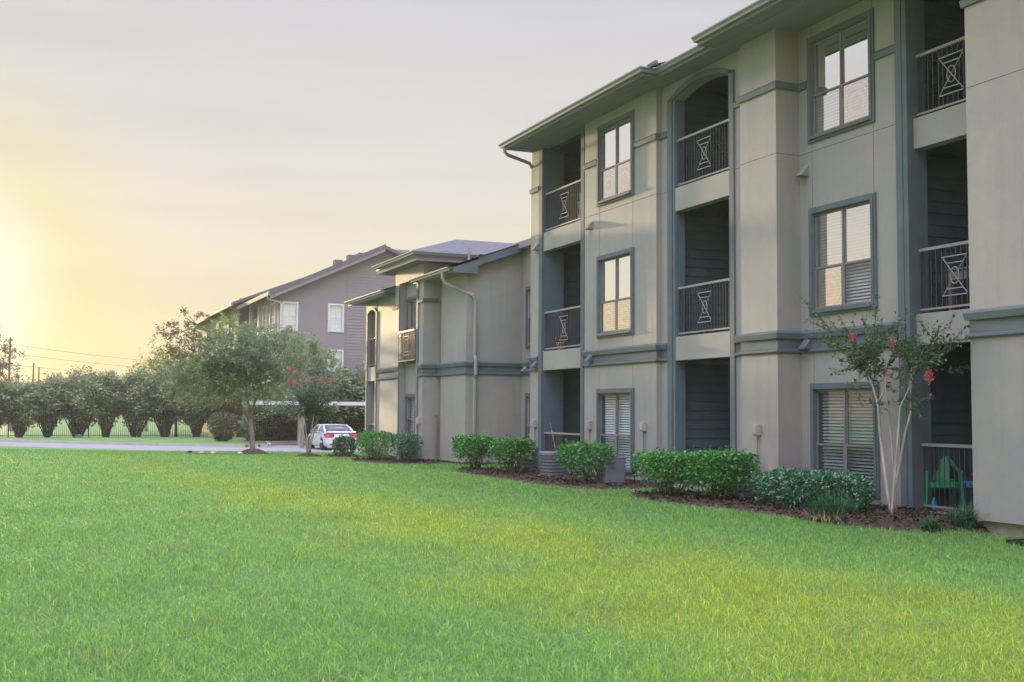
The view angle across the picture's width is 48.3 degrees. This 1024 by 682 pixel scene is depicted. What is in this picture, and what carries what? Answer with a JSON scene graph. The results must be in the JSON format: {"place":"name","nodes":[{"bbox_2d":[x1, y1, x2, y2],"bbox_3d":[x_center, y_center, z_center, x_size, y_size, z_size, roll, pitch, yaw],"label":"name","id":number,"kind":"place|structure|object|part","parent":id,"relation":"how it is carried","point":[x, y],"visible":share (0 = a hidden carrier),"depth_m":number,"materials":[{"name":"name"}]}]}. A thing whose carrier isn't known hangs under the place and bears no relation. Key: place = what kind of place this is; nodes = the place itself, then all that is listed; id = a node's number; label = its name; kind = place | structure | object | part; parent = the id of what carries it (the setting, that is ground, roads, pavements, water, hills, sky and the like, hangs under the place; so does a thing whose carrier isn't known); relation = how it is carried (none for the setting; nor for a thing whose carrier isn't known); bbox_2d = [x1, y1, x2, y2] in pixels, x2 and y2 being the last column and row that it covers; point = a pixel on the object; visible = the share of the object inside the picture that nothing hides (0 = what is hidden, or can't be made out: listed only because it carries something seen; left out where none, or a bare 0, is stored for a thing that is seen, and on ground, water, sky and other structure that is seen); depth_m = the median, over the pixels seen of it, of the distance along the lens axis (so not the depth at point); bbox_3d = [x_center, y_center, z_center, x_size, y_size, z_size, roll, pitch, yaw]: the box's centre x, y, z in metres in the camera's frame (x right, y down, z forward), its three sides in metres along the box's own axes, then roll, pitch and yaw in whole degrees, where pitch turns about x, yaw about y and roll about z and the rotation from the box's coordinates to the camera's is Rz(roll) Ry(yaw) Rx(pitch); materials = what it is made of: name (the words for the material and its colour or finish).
{"place":"outdoors","nodes":[
{"label":"outdoors","id":0,"kind":"place"},
{"bbox_2d":[0,442,293,451],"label":"road","id":1,"kind":"structure","parent":0,"point":[132,447],"depth_m":59.88,"materials":[{"name":"grey concrete"}]},
{"bbox_2d":[0,0,756,411],"label":"sky","id":2,"kind":"structure","parent":0,"point":[158,158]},
{"bbox_2d":[0,415,1023,681],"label":"ground","id":3,"kind":"structure","parent":0,"point":[184,429],"depth_m":10.20,"materials":[{"name":"green plant"}]},
{"bbox_2d":[6,337,11,422],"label":"utility pole","id":4,"kind":"object","parent":3,"relation":"on","point":[10,361],"visible":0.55,"depth_m":164.83,"materials":[{"name":"brown wood"}]},
{"bbox_2d":[11,353,141,367],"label":"power line","id":5,"kind":"object","parent":4,"relation":"attached to","point":[70,360],"visible":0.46,"depth_m":179.26,"materials":[{"name":"metal"}]},
{"bbox_2d":[12,344,146,360],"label":"power line","id":6,"kind":"object","parent":4,"relation":"attached to","point":[72,352],"visible":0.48,"depth_m":179.80,"materials":[{"name":"metal"}]},
{"bbox_2d":[0,372,18,424],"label":"distant tree","id":7,"kind":"object","parent":3,"relation":"on","point":[4,375],"visible":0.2,"depth_m":136.96,"materials":[{"name":"green plant"}]},
{"bbox_2d":[0,377,24,428],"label":"hedge shrub","id":8,"kind":"object","parent":3,"relation":"on","point":[2,387],"visible":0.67,"depth_m":76.95,"materials":[{"name":"green plant"}]},
{"bbox_2d":[0,334,27,385],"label":"roadside tree","id":9,"kind":"object","parent":3,"relation":"on","point":[3,365],"visible":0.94,"depth_m":91.30,"materials":[{"name":"green plant"}]},
{"bbox_2d":[9,374,19,430],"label":"roadside tree","id":10,"kind":"object","parent":3,"relation":"on","point":[10,426],"visible":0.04,"depth_m":102.16,"materials":[{"name":"green plant"}]},
{"bbox_2d":[0,380,42,436],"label":"hedge shrub","id":11,"kind":"object","parent":3,"relation":"on","point":[22,422],"visible":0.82,"depth_m":76.98,"materials":[{"name":"green plant"}]},
{"bbox_2d":[26,375,47,426],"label":"distant tree","id":12,"kind":"object","parent":3,"relation":"on","point":[33,381],"visible":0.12,"depth_m":128.95,"materials":[{"name":"green plant"}]},
{"bbox_2d":[19,373,73,436],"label":"hedge shrub","id":13,"kind":"object","parent":3,"relation":"on","point":[43,389],"visible":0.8,"depth_m":77.97,"materials":[{"name":"green plant"}]},
{"bbox_2d":[37,371,67,426],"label":"distant tree","id":14,"kind":"object","parent":3,"relation":"on","point":[52,376],"visible":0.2,"depth_m":129.69,"materials":[{"name":"green plant"}]},
{"bbox_2d":[40,364,113,436],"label":"hedge shrub","id":15,"kind":"object","parent":3,"relation":"on","point":[74,385],"visible":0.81,"depth_m":78.47,"materials":[{"name":"green plant"}]},
{"bbox_2d":[83,369,130,436],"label":"hedge shrub","id":16,"kind":"object","parent":3,"relation":"on","point":[108,377],"visible":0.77,"depth_m":79.41,"materials":[{"name":"green plant"}]},
{"bbox_2d":[0,439,270,446],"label":"kerb","id":17,"kind":"structure","parent":3,"relation":"on","point":[156,444],"depth_m":63.15,"materials":[{"name":"grey concrete"}]},
{"bbox_2d":[110,363,165,436],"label":"hedge shrub","id":18,"kind":"object","parent":3,"relation":"on","point":[131,399],"visible":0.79,"depth_m":80.13,"materials":[{"name":"green plant"}]},
{"bbox_2d":[0,437,296,444],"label":"verge","id":19,"kind":"structure","parent":3,"relation":"on","point":[205,440],"depth_m":71.29,"materials":[{"name":"green plant"}]},
{"bbox_2d":[177,378,218,436],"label":"hedge shrub","id":20,"kind":"object","parent":19,"relation":"on","point":[192,423],"visible":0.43,"depth_m":81.88,"materials":[{"name":"green plant"}]},
{"bbox_2d":[206,411,239,440],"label":"shrub","id":21,"kind":"object","parent":19,"relation":"on","point":[219,434],"visible":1,"depth_m":69.06,"materials":[{"name":"green plant"}]},
{"bbox_2d":[237,414,268,440],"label":"shrub","id":22,"kind":"object","parent":19,"relation":"on","point":[245,428],"visible":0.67,"depth_m":69.70,"materials":[{"name":"green plant"}]},
{"bbox_2d":[264,408,293,440],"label":"shrub","id":23,"kind":"object","parent":19,"relation":"on","point":[285,429],"visible":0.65,"depth_m":70.33,"materials":[{"name":"green plant"}]},
{"bbox_2d":[289,415,317,440],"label":"shrub","id":24,"kind":"object","parent":19,"relation":"on","point":[308,428],"visible":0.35,"depth_m":70.92,"materials":[{"name":"green plant"}]},
{"bbox_2d":[317,413,346,424],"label":"shrub","id":25,"kind":"object","parent":19,"relation":"on","point":[328,420],"visible":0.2,"depth_m":71.44,"materials":[{"name":"green plant"}]},
{"bbox_2d":[344,413,364,436],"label":"shrub","id":26,"kind":"object","parent":19,"relation":"on","point":[359,423],"visible":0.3,"depth_m":72.14,"materials":[{"name":"green plant"}]},
{"bbox_2d":[133,344,177,430],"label":"thin tree","id":27,"kind":"object","parent":3,"relation":"on","point":[146,428],"visible":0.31,"depth_m":104.90,"materials":[{"name":"green plant"}]},
{"bbox_2d":[137,360,192,436],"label":"hedge shrub","id":28,"kind":"object","parent":3,"relation":"on","point":[163,406],"visible":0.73,"depth_m":80.71,"materials":[{"name":"green plant"}]},
{"bbox_2d":[140,344,202,436],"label":"leafy tree","id":29,"kind":"object","parent":3,"relation":"on","point":[156,361],"visible":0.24,"depth_m":83.89,"materials":[{"name":"green plant"}]},
{"bbox_2d":[0,405,364,440],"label":"picket fence","id":30,"kind":"object","parent":3,"relation":"on","point":[122,435],"visible":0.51,"depth_m":78.35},
{"bbox_2d":[196,377,244,431],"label":"hedge shrub","id":31,"kind":"object","parent":3,"relation":"on","point":[225,406],"visible":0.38,"depth_m":82.01,"materials":[{"name":"green plant"}]},
{"bbox_2d":[241,449,267,453],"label":"mulch","id":32,"kind":"object","parent":3,"relation":"on","point":[252,451],"visible":0.69,"depth_m":45.09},
{"bbox_2d":[148,307,314,448],"bbox_3d":[-11.060,1.607,45.230,6.596,5.973,4.068,2,-4,-23],"label":"shade tree","id":33,"kind":"object","parent":32,"relation":"on","point":[236,367],"visible":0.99,"depth_m":44.74,"materials":[{"name":"green plant"}]},
{"bbox_2d":[241,383,297,440],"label":"hedge shrub","id":34,"kind":"object","parent":3,"relation":"on","point":[259,410],"visible":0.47,"depth_m":69.92,"materials":[{"name":"green plant"}]},
{"bbox_2d":[248,414,307,438],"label":"board fence","id":35,"kind":"object","parent":3,"relation":"on","point":[291,435],"visible":0.01,"depth_m":72.38,"materials":[{"name":"brown wood"}]},
{"bbox_2d":[184,244,410,436],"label":"apartment building","id":36,"kind":"structure","parent":3,"relation":"on","point":[312,304],"depth_m":74.94,"materials":[{"name":"grey wood"}]},
{"bbox_2d":[262,305,266,333],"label":"window","id":37,"kind":"structure","parent":36,"relation":"in","point":[264,315],"depth_m":77.82,"materials":[{"name":"glass"}]},
{"bbox_2d":[269,302,275,330],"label":"window","id":38,"kind":"structure","parent":36,"relation":"in","point":[272,316],"depth_m":75.45,"materials":[{"name":"glass"}]},
{"bbox_2d":[281,301,297,330],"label":"window","id":39,"kind":"structure","parent":36,"relation":"in","point":[289,310],"depth_m":73.59,"materials":[{"name":"white glass"}]},
{"bbox_2d":[327,349,343,371],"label":"window","id":40,"kind":"structure","parent":36,"relation":"in","point":[339,353],"depth_m":74.66,"materials":[{"name":"white glass"}]},
{"bbox_2d":[328,303,343,332],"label":"window","id":41,"kind":"structure","parent":36,"relation":"in","point":[335,311],"depth_m":74.79,"materials":[{"name":"white glass"}]},
{"bbox_2d":[270,329,344,447],"bbox_3d":[-11.095,2.543,61.016,4.022,6.528,3.109,2,-4,-23],"label":"leafy tree","id":42,"kind":"object","parent":3,"relation":"on","point":[312,346],"visible":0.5,"depth_m":60.80,"materials":[{"name":"green plant"}]},
{"bbox_2d":[296,453,321,456],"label":"mulch","id":43,"kind":"object","parent":3,"relation":"on","point":[308,454],"visible":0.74,"depth_m":39.40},
{"bbox_2d":[268,365,341,452],"bbox_3d":[-7.298,2.425,39.590,2.861,3.295,2.894,0,-4,3],"label":"crape myrtle","id":44,"kind":"object","parent":43,"relation":"on","point":[312,406],"visible":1,"depth_m":39.49,"materials":[{"name":"green plant"}]},
{"bbox_2d":[269,441,361,442],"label":"kerb","id":45,"kind":"structure","parent":3,"relation":"on","point":[285,441],"depth_m":68.57,"materials":[{"name":"grey concrete"}]},
{"bbox_2d":[268,443,363,451],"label":"parking lot","id":46,"kind":"structure","parent":3,"relation":"on","point":[290,446],"depth_m":60.67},
{"bbox_2d":[249,401,364,444],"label":"carport","id":47,"kind":"object","parent":46,"relation":"on","point":[362,404],"visible":0.32,"depth_m":65.38,"materials":[{"name":"white metal"}]},
{"bbox_2d":[308,423,356,449],"bbox_3d":[-9.301,4.902,58.587,1.882,1.370,4.436,2,-4,-23],"label":"parked car","id":48,"kind":"object","parent":46,"relation":"on","point":[325,435],"visible":0.67,"depth_m":57.27,"materials":[{"name":"paint"}]},
{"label":"windows","id":49,"kind":"part","parent":48,"relation":"part of","materials":[{"name":"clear glass"}]},
{"bbox_2d":[302,371,348,426],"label":"hedge shrub","id":50,"kind":"object","parent":3,"relation":"on","point":[333,398],"visible":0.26,"depth_m":71.17,"materials":[{"name":"green plant"}]},
{"bbox_2d":[324,453,361,457],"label":"mulch","id":51,"kind":"object","parent":3,"relation":"on","point":[342,455],"visible":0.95,"depth_m":38.78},
{"bbox_2d":[332,433,356,454],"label":"rounded shrub","id":52,"kind":"object","parent":51,"relation":"on","point":[337,446],"visible":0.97,"depth_m":40.07,"materials":[{"name":"green plant"}]},
{"bbox_2d":[326,362,365,429],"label":"hedge shrub","id":53,"kind":"object","parent":3,"relation":"on","point":[351,387],"visible":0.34,"depth_m":71.69,"materials":[{"name":"green plant"}]},
{"bbox_2d":[341,361,365,435],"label":"hedge shrub","id":54,"kind":"object","parent":3,"relation":"on","point":[358,399],"visible":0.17,"depth_m":72.41,"materials":[{"name":"green plant"}]},
{"bbox_2d":[355,428,395,459],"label":"clipped shrub","id":55,"kind":"object","parent":3,"relation":"on","point":[372,451],"visible":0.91,"depth_m":34.06,"materials":[{"name":"green plant"}]},
{"bbox_2d":[352,456,444,463],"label":"mulch","id":56,"kind":"object","parent":3,"relation":"on","point":[386,460],"visible":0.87,"depth_m":33.05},
{"bbox_2d":[385,429,423,460],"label":"clipped shrub","id":57,"kind":"object","parent":3,"relation":"on","point":[412,439],"visible":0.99,"depth_m":32.78,"materials":[{"name":"green plant"}]},
{"bbox_2d":[397,439,418,459],"bbox_3d":[-3.116,3.280,33.985,0.648,0.745,0.648,2,-4,-23],"label":"air conditioner","id":58,"kind":"object","parent":3,"relation":"on","point":[415,453],"visible":0.23,"depth_m":33.76,"materials":[{"name":"metal"}]},
{"bbox_2d":[344,238,530,464],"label":"apartment wing","id":59,"kind":"structure","parent":3,"relation":"on","point":[447,339],"depth_m":33.74,"materials":[{"name":"beige paint"}]},
{"bbox_2d":[405,394,414,433],"bbox_3d":[-2.993,2.558,35.649,0.295,1.820,1.620,2,-4,-23],"label":"window","id":60,"kind":"structure","parent":59,"relation":"in","point":[406,395],"depth_m":36.24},
{"bbox_2d":[405,296,415,363],"bbox_3d":[-2.974,-0.361,35.832,0.295,2.110,1.620,2,-4,-23],"label":"window","id":61,"kind":"structure","parent":59,"relation":"in","point":[412,317],"depth_m":36.24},
{"bbox_2d":[525,393,529,438],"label":"window","id":62,"kind":"structure","parent":59,"relation":"in","point":[527,395],"depth_m":32.47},
{"bbox_2d":[525,286,530,348],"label":"window","id":63,"kind":"structure","parent":59,"relation":"in","point":[527,345],"depth_m":32.66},
{"bbox_2d":[514,446,538,470],"bbox_3d":[0.351,2.960,28.298,0.605,0.705,0.605,2,-4,-23],"label":"air conditioner","id":64,"kind":"object","parent":3,"relation":"on","point":[532,464],"visible":0.44,"depth_m":28.07,"materials":[{"name":"metal"}]},
{"bbox_2d":[539,451,565,475],"bbox_3d":[0.938,2.859,26.213,0.605,0.655,0.605,2,-4,-23],"label":"air conditioner","id":65,"kind":"object","parent":3,"relation":"on","point":[550,464],"visible":0.69,"depth_m":25.97,"materials":[{"name":"metal"}]},
{"bbox_2d":[456,465,660,489],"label":"mulch","id":66,"kind":"object","parent":3,"relation":"on","point":[528,476],"visible":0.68,"depth_m":24.51,"materials":[{"name":"brown wood"}]},
{"bbox_2d":[450,432,494,467],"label":"clipped shrub","id":67,"kind":"object","parent":66,"relation":"on","point":[463,446],"visible":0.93,"depth_m":28.74,"materials":[{"name":"green plant"}]},
{"bbox_2d":[487,434,536,473],"bbox_3d":[-0.007,2.724,27.179,1.007,1.041,1.231,2,-4,-23],"label":"clipped shrub","id":68,"kind":"object","parent":66,"relation":"on","point":[518,448],"visible":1,"depth_m":26.92,"materials":[{"name":"green plant"}]},
{"bbox_2d":[554,438,616,483],"bbox_3d":[1.502,2.507,23.536,0.980,1.042,1.453,2,-4,-23],"label":"clipped shrub","id":69,"kind":"object","parent":66,"relation":"on","point":[572,449],"visible":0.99,"depth_m":23.26,"materials":[{"name":"green plant"}]},
{"bbox_2d":[596,455,625,483],"bbox_3d":[2.042,2.691,23.482,0.583,0.665,0.583,2,-4,-23],"label":"utility box","id":70,"kind":"object","parent":3,"relation":"on","point":[617,474],"visible":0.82,"depth_m":23.22,"materials":[{"name":"metal"}]},
{"bbox_2d":[631,466,639,483],"bbox_3d":[2.535,2.781,23.372,0.174,0.477,0.162,2,-4,-23],"label":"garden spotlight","id":71,"kind":"object","parent":3,"relation":"on","point":[633,473],"visible":0.44,"depth_m":23.34,"materials":[{"name":"black metal"}]},
{"bbox_2d":[718,463,753,496],"bbox_3d":[3.933,2.469,20.056,0.605,0.705,0.605,2,-4,-23],"label":"air conditioner","id":72,"kind":"object","parent":3,"relation":"on","point":[742,492],"visible":0.13,"depth_m":19.80,"materials":[{"name":"metal"}]},
{"bbox_2d":[499,0,1023,537],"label":"apartment building","id":73,"kind":"structure","parent":3,"relation":"on","point":[731,190],"depth_m":19.90,"materials":[{"name":"paint"}]},
{"bbox_2d":[555,331,565,349],"bbox_3d":[1.241,-0.004,28.802,0.387,0.515,0.477,2,-4,-23],"label":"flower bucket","id":74,"kind":"object","parent":73,"relation":"on","point":[561,343],"visible":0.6,"depth_m":28.70,"materials":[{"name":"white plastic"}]},
{"bbox_2d":[596,109,634,206],"bbox_3d":[2.384,-4.050,25.534,0.295,1.860,1.720,2,-4,-23],"label":"window","id":75,"kind":"structure","parent":73,"relation":"in","point":[615,137],"depth_m":25.51,"materials":[{"name":"glass"}]},
{"bbox_2d":[596,247,634,338],"bbox_3d":[2.364,-1.036,25.346,0.295,1.880,1.720,2,-4,-23],"label":"window","id":76,"kind":"structure","parent":73,"relation":"in","point":[615,271],"depth_m":25.32,"materials":[{"name":"glass"}]},
{"bbox_2d":[596,388,634,474],"bbox_3d":[2.344,1.978,25.157,0.295,1.860,1.720,2,-4,-23],"label":"window","id":77,"kind":"structure","parent":73,"relation":"in","point":[621,401],"depth_m":25.17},
{"bbox_2d":[806,8,875,143],"bbox_3d":[5.606,-4.425,19.277,0.295,1.870,1.700,2,-4,-23],"label":"window","id":78,"kind":"structure","parent":73,"relation":"in","point":[840,62],"depth_m":19.24,"materials":[{"name":"glass"}]},
{"bbox_2d":[808,192,877,316],"bbox_3d":[5.586,-1.406,19.088,0.295,1.880,1.700,2,-4,-23],"label":"window","id":79,"kind":"structure","parent":73,"relation":"in","point":[843,264],"depth_m":19.08,"materials":[{"name":"glass"}]},
{"bbox_2d":[810,381,880,497],"bbox_3d":[5.566,1.613,18.900,0.295,1.850,1.700,2,-4,-23],"label":"window","id":80,"kind":"structure","parent":73,"relation":"in","point":[851,433],"depth_m":18.96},
{"bbox_2d":[932,495,936,510],"bbox_3d":[6.434,2.462,17.379,0.078,0.236,0.080,2,-4,-23],"label":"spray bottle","id":81,"kind":"object","parent":73,"relation":"on","point":[933,508],"visible":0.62,"depth_m":17.35,"materials":[{"name":"blue plastic"}]},
{"bbox_2d":[924,456,964,509],"bbox_3d":[6.618,2.202,17.728,0.626,0.800,0.713,0,-4,5],"label":"plastic chair","id":82,"kind":"object","parent":73,"relation":"on","point":[946,477],"visible":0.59,"depth_m":17.74,"materials":[{"name":"green plastic"}]},
{"bbox_2d":[947,266,968,310],"bbox_3d":[7.124,-0.749,17.616,0.500,0.745,0.600,2,-4,-23],"label":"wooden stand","id":83,"kind":"object","parent":73,"relation":"on","point":[950,291],"visible":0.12,"depth_m":17.73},
{"bbox_2d":[959,287,969,309],"bbox_3d":[7.137,-0.602,17.601,0.300,0.450,0.360,2,-4,-23],"label":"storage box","id":84,"kind":"object","parent":73,"relation":"on","point":[964,299],"visible":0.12,"depth_m":17.61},
{"bbox_2d":[963,481,972,487],"bbox_3d":[7.298,2.348,17.146,0.600,0.445,0.800,2,-4,-23],"label":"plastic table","id":85,"kind":"object","parent":73,"relation":"on","point":[967,483],"visible":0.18,"depth_m":17.32,"materials":[{"name":"blue plastic"}]},
{"bbox_2d":[629,488,990,532],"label":"mulch","id":86,"kind":"object","parent":3,"relation":"on","point":[876,516],"visible":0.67,"depth_m":16.82,"materials":[{"name":"brown wood"}]},
{"bbox_2d":[631,446,707,494],"bbox_3d":[2.759,2.335,20.101,1.060,0.973,1.311,2,-4,-23],"label":"clipped shrub","id":87,"kind":"object","parent":86,"relation":"on","point":[649,460],"visible":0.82,"depth_m":19.91,"materials":[{"name":"green plant"}]},
{"bbox_2d":[682,445,760,499],"bbox_3d":[3.504,2.256,19.171,1.082,1.023,1.261,2,-4,-23],"label":"clipped shrub","id":88,"kind":"object","parent":86,"relation":"on","point":[700,461],"visible":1,"depth_m":18.90,"materials":[{"name":"green plant"}]},
{"bbox_2d":[749,464,877,509],"bbox_3d":[4.656,2.311,17.697,1.330,0.754,2.398,2,-4,-23],"label":"rounded shrub","id":89,"kind":"object","parent":86,"relation":"on","point":[846,482],"visible":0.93,"depth_m":17.25,"materials":[{"name":"green plant"}]},
{"bbox_2d":[794,489,856,523],"bbox_3d":[4.408,2.295,15.913,0.909,0.519,1.026,2,-4,-23],"label":"grass clump","id":90,"kind":"object","parent":86,"relation":"on","point":[826,508],"visible":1,"depth_m":15.86,"materials":[{"name":"green plant"}]},
{"bbox_2d":[839,496,862,515],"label":"grass clump","id":91,"kind":"object","parent":86,"relation":"on","point":[853,509],"visible":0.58,"depth_m":16.42,"materials":[{"name":"green plant"}]},
{"bbox_2d":[799,291,978,512],"bbox_3d":[5.514,0.926,16.921,1.471,3.552,3.403,3,-5,-38],"label":"crape myrtle","id":92,"kind":"object","parent":86,"relation":"on","point":[859,361],"visible":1,"depth_m":16.80,"materials":[{"name":"green plant"}]},
{"bbox_2d":[918,512,942,530],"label":"grass clump","id":93,"kind":"object","parent":86,"relation":"on","point":[933,525],"visible":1,"depth_m":15.27,"materials":[{"name":"green plant"}]},
{"bbox_2d":[936,499,988,527],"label":"grass clump","id":94,"kind":"object","parent":86,"relation":"on","point":[962,519],"visible":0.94,"depth_m":15.57,"materials":[{"name":"green plant"}]},
{"bbox_2d":[1006,538,1023,545],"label":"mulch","id":95,"kind":"object","parent":3,"relation":"on","point":[1019,541],"visible":0.76,"depth_m":14.20,"materials":[{"name":"brown wood"}]},
{"bbox_2d":[578,192,580,220],"bbox_3d":[1.891,-3.219,28.314,0.516,0.842,0.578,0,-4,7],"label":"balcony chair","id":96,"kind":"object","parent":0,"point":[580,206],"visible":0.15,"depth_m":28.14,"materials":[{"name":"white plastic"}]}
]}

